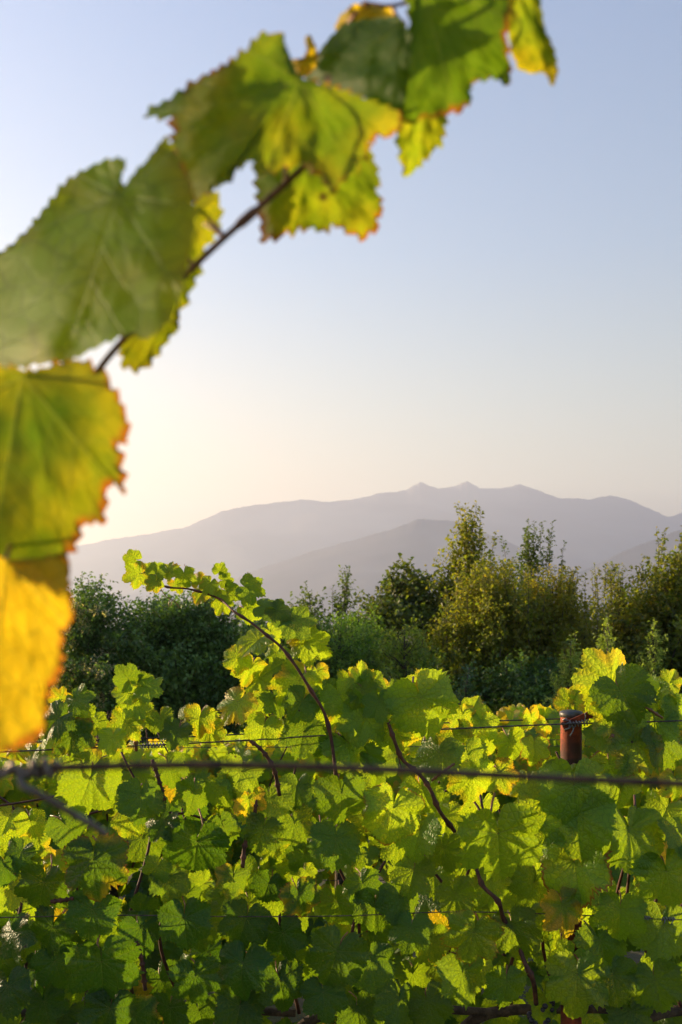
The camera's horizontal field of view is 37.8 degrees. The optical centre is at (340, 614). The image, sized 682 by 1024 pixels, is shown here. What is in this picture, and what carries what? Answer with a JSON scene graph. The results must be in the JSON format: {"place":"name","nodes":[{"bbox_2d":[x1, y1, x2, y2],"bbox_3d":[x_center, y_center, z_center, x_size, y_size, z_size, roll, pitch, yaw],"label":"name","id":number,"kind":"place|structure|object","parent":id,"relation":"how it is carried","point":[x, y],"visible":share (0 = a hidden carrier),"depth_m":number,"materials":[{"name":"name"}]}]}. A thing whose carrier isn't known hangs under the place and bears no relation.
{"place":"outdoors","nodes":[
{"label":"outdoors","id":0,"kind":"place"},
{"bbox_2d":[30,620,643,1023],"bbox_3d":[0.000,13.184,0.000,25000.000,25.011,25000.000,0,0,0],"label":"ground","id":1,"kind":"structure","parent":0,"point":[635,956],"depth_m":5.09,"materials":[{"name":"green soil"}]},
{"bbox_2d":[0,760,19,946],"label":"grapevine","id":2,"kind":"object","parent":1,"relation":"on","point":[4,797],"visible":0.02,"depth_m":4.67,"materials":[{"name":"green plant"}]},
{"bbox_2d":[0,745,24,761],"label":"grapevine","id":3,"kind":"object","parent":1,"relation":"on","point":[4,755],"depth_m":6.94,"materials":[{"name":"yellow plant"}]},
{"bbox_2d":[0,795,58,1016],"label":"grapevine","id":4,"kind":"object","parent":1,"relation":"on","point":[19,910],"visible":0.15,"depth_m":2.59,"materials":[{"name":"green plant"}]},
{"bbox_2d":[37,571,163,745],"bbox_3d":[-3.347,1.096,12.992,2.216,3.325,2.532,0,0,0],"label":"bush","id":5,"kind":"object","parent":1,"relation":"on","point":[84,643],"visible":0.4,"depth_m":12.68,"materials":[{"name":"green plant"}]},
{"bbox_2d":[37,710,195,753],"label":"grapevine","id":6,"kind":"object","parent":1,"relation":"on","point":[190,739],"visible":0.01,"depth_m":7.30,"materials":[{"name":"green plant"}]},
{"bbox_2d":[0,729,252,970],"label":"grapevine","id":7,"kind":"object","parent":1,"relation":"on","point":[11,789],"visible":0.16,"depth_m":4.52,"materials":[{"name":"green plant"}]},
{"bbox_2d":[0,549,295,1023],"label":"grapevine","id":8,"kind":"object","parent":1,"relation":"on","point":[112,983],"visible":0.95,"depth_m":2.38,"materials":[{"name":"green plant"}]},
{"bbox_2d":[96,586,279,744],"bbox_3d":[-2.178,1.214,13.787,3.017,3.334,3.366,0,0,0],"label":"broadleaf tree","id":9,"kind":"object","parent":1,"relation":"on","point":[188,644],"visible":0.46,"depth_m":13.21,"materials":[{"name":"green plant"}]},
{"bbox_2d":[0,31,402,755],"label":"vine shoot","id":10,"kind":"object","parent":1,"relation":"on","point":[94,255],"visible":1,"depth_m":0.47,"materials":[{"name":"plant"}]},
{"bbox_2d":[292,0,558,177],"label":"vine shoot","id":11,"kind":"object","parent":10,"relation":"attached to","point":[429,66],"visible":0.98,"depth_m":0.50,"materials":[{"name":"plant"}]},
{"bbox_2d":[234,618,330,732],"bbox_3d":[-1.420,1.475,18.518,3.310,3.155,2.682,0,0,-38],"label":"bush","id":12,"kind":"object","parent":1,"relation":"on","point":[264,623],"depth_m":18.17,"materials":[{"name":"green plant"}]},
{"bbox_2d":[254,581,333,719],"bbox_3d":[-0.597,1.211,17.458,2.535,3.606,2.168,0,0,43],"label":"broadleaf tree","id":13,"kind":"object","parent":1,"relation":"on","point":[311,602],"visible":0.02,"depth_m":17.31,"materials":[{"name":"green plant"}]},
{"bbox_2d":[141,561,513,1023],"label":"grapevine","id":14,"kind":"object","parent":1,"relation":"on","point":[276,961],"visible":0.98,"depth_m":2.38,"materials":[{"name":"green plant"}]},
{"bbox_2d":[267,607,403,734],"bbox_3d":[-0.078,1.301,13.020,2.252,2.810,1.908,0,0,34],"label":"bush","id":15,"kind":"object","parent":1,"relation":"on","point":[352,647],"visible":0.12,"depth_m":12.77,"materials":[{"name":"green plant"}]},
{"bbox_2d":[321,565,360,636],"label":"broadleaf tree","id":16,"kind":"object","parent":1,"relation":"on","point":[343,606],"visible":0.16,"depth_m":17.02,"materials":[{"name":"green plant"}]},
{"bbox_2d":[194,718,488,992],"bbox_3d":[0.005,1.182,4.700,1.366,1.515,0.828,0,0,0],"label":"grapevine","id":17,"kind":"object","parent":1,"relation":"on","point":[373,859],"visible":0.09,"depth_m":4.54,"materials":[{"name":"green plant"}]},
{"bbox_2d":[327,604,418,674],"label":"bush","id":18,"kind":"object","parent":1,"relation":"on","point":[360,620],"visible":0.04,"depth_m":14.58,"materials":[{"name":"green plant"}]},
{"bbox_2d":[347,553,444,672],"bbox_3d":[1.014,0.932,16.010,2.472,3.842,2.451,0,0,0],"label":"oak tree","id":19,"kind":"object","parent":1,"relation":"on","point":[401,599],"visible":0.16,"depth_m":15.59,"materials":[{"name":"green plant"}]},
{"bbox_2d":[368,614,458,721],"bbox_3d":[0.798,1.261,12.329,1.369,2.530,1.658,0,0,34],"label":"bush","id":20,"kind":"object","parent":1,"relation":"on","point":[388,665],"visible":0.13,"depth_m":12.17,"materials":[{"name":"green plant"}]},
{"bbox_2d":[360,719,497,851],"bbox_3d":[0.580,1.401,7.150,1.332,1.408,0.875,0,0,-7],"label":"grapevine","id":21,"kind":"object","parent":1,"relation":"on","point":[406,755],"depth_m":7.14,"materials":[{"name":"green plant"}]},
{"bbox_2d":[394,500,522,673],"bbox_3d":[2.119,0.563,15.557,2.641,4.697,2.566,0,0,-31],"label":"tall tree","id":22,"kind":"object","parent":1,"relation":"on","point":[468,555],"visible":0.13,"depth_m":15.45,"materials":[{"name":"green plant"}]},
{"bbox_2d":[454,661,484,705],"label":"sapling","id":23,"kind":"object","parent":1,"relation":"on","point":[467,688],"visible":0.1,"depth_m":10.92,"materials":[{"name":"green plant"}]},
{"bbox_2d":[415,558,573,711],"bbox_3d":[2.204,1.055,13.948,2.687,3.702,2.312,0,0,-36],"label":"hornbeam","id":24,"kind":"object","parent":1,"relation":"on","point":[483,630],"visible":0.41,"depth_m":13.72,"materials":[{"name":"green plant"}]},
{"bbox_2d":[335,660,660,1023],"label":"grapevine","id":25,"kind":"object","parent":1,"relation":"on","point":[433,982],"visible":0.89,"depth_m":2.37,"materials":[{"name":"green plant"}]},
{"bbox_2d":[452,648,576,715],"bbox_3d":[2.254,1.580,12.989,2.148,2.288,1.631,0,0,-12],"label":"bush","id":26,"kind":"object","parent":1,"relation":"on","point":[523,691],"visible":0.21,"depth_m":12.83,"materials":[{"name":"green plant"}]},
{"bbox_2d":[499,518,589,617],"bbox_3d":[3.254,0.635,17.006,3.072,4.537,2.208,0,0,-12],"label":"tall tree","id":27,"kind":"object","parent":1,"relation":"on","point":[528,556],"visible":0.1,"depth_m":16.98,"materials":[{"name":"green plant"}]},
{"bbox_2d":[429,698,681,989],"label":"grapevine","id":28,"kind":"object","parent":1,"relation":"on","point":[511,712],"visible":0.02,"depth_m":4.58,"materials":[{"name":"green plant"}]},
{"bbox_2d":[534,630,582,708],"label":"sapling","id":29,"kind":"object","parent":1,"relation":"on","point":[568,670],"visible":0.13,"depth_m":11.14,"materials":[{"name":"green plant"}]},
{"bbox_2d":[496,709,642,816],"bbox_3d":[1.705,1.401,7.199,1.356,1.406,0.751,0,0,0],"label":"grapevine","id":30,"kind":"object","parent":1,"relation":"on","point":[587,750],"depth_m":7.07,"materials":[{"name":"green plant"}]},
{"bbox_2d":[512,564,639,693],"bbox_3d":[3.124,1.093,14.255,2.674,3.633,2.153,0,0,-30],"label":"hornbeam","id":31,"kind":"object","parent":1,"relation":"on","point":[564,598],"visible":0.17,"depth_m":13.99,"materials":[{"name":"green plant"}]},
{"bbox_2d":[559,709,592,1023],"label":"trellis post","id":32,"kind":"object","parent":1,"relation":"on","point":[570,744],"visible":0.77,"depth_m":2.44,"materials":[{"name":"metal"}]},
{"bbox_2d":[128,880,383,881],"bbox_3d":[0.000,1.212,4.530,4.142,0.020,0.003,0,0,0],"label":"trellis wire","id":33,"kind":"object","parent":32,"relation":"attached to","point":[322,880],"visible":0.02,"depth_m":4.53,"materials":[{"name":"grey metal"}]},
{"bbox_2d":[126,746,419,747],"bbox_3d":[0.000,0.603,4.530,4.142,0.020,0.003,0,0,0],"label":"trellis wire","id":34,"kind":"object","parent":32,"relation":"attached to","point":[232,747],"visible":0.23,"depth_m":4.53,"materials":[{"name":"grey metal"}]},
{"bbox_2d":[33,718,591,742],"bbox_3d":[0.028,0.287,2.485,1.931,0.077,0.003,0,0,0],"label":"trellis wire","id":35,"kind":"object","parent":32,"relation":"attached to","point":[244,733],"visible":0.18,"depth_m":2.48,"materials":[{"name":"grey metal"}]},
{"bbox_2d":[97,739,559,741],"bbox_3d":[0.000,0.575,4.530,4.142,0.020,0.003,0,0,0],"label":"trellis wire","id":36,"kind":"object","parent":32,"relation":"attached to","point":[199,741],"visible":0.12,"depth_m":4.53,"materials":[{"name":"grey metal"}]},
{"bbox_2d":[0,911,681,924],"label":"trellis wire","id":37,"kind":"object","parent":32,"relation":"attached to","point":[662,919],"visible":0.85,"depth_m":2.39,"materials":[{"name":"grey metal"}]},
{"bbox_2d":[3,720,681,752],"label":"trellis wire","id":38,"kind":"object","parent":32,"relation":"attached to","point":[152,745],"visible":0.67,"depth_m":2.40,"materials":[{"name":"grey metal"}]},
{"bbox_2d":[481,647,681,1023],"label":"grapevine","id":39,"kind":"object","parent":1,"relation":"on","point":[587,834],"visible":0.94,"depth_m":2.35,"materials":[{"name":"green plant"}]},
{"bbox_2d":[592,612,625,656],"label":"sapling","id":40,"kind":"object","parent":1,"relation":"on","point":[608,645],"visible":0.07,"depth_m":12.23,"materials":[{"name":"green plant"}]},
{"bbox_2d":[579,589,638,664],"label":"hornbeam","id":41,"kind":"object","parent":1,"relation":"on","point":[604,606],"depth_m":16.24,"materials":[{"name":"green plant"}]},
{"bbox_2d":[572,561,649,660],"bbox_3d":[4.245,0.985,15.585,2.028,3.632,1.529,0,0,0],"label":"tall tree","id":42,"kind":"object","parent":1,"relation":"on","point":[613,584],"visible":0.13,"depth_m":15.43,"materials":[{"name":"green plant"}]},
{"bbox_2d":[604,526,681,693],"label":"broadleaf tree","id":43,"kind":"object","parent":1,"relation":"on","point":[662,599],"visible":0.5,"depth_m":14.62,"materials":[{"name":"green plant"}]},
{"bbox_2d":[636,617,669,675],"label":"sapling","id":44,"kind":"object","parent":1,"relation":"on","point":[653,663],"visible":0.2,"depth_m":11.92,"materials":[{"name":"green plant"}]},
{"bbox_2d":[641,727,681,842],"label":"grapevine","id":45,"kind":"object","parent":1,"relation":"on","point":[642,776],"depth_m":4.54,"materials":[{"name":"green plant"}]},
{"bbox_2d":[0,757,681,836],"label":"trellis wire","id":46,"kind":"object","parent":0,"point":[45,768],"visible":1,"depth_m":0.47,"materials":[{"name":"grey metal"}]},
{"bbox_2d":[0,0,681,544],"label":"sky","id":47,"kind":"structure","parent":0,"point":[511,315],"materials":[{"name":"blue"}]},
{"bbox_2d":[118,519,573,620],"bbox_3d":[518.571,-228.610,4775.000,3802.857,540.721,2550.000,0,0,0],"label":"foothill","id":48,"kind":"structure","parent":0,"point":[369,559],"depth_m":4741.97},
{"bbox_2d":[67,481,681,613],"bbox_3d":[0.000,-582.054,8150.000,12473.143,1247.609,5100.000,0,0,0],"label":"mountain range","id":49,"kind":"structure","parent":0,"point":[239,542],"depth_m":8292.91,"materials":[{"name":"grey stone"}]},
{"bbox_2d":[540,529,681,620],"bbox_3d":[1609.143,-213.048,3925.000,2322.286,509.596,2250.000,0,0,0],"label":"foothill","id":50,"kind":"structure","parent":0,"point":[631,557],"depth_m":4055.91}
]}

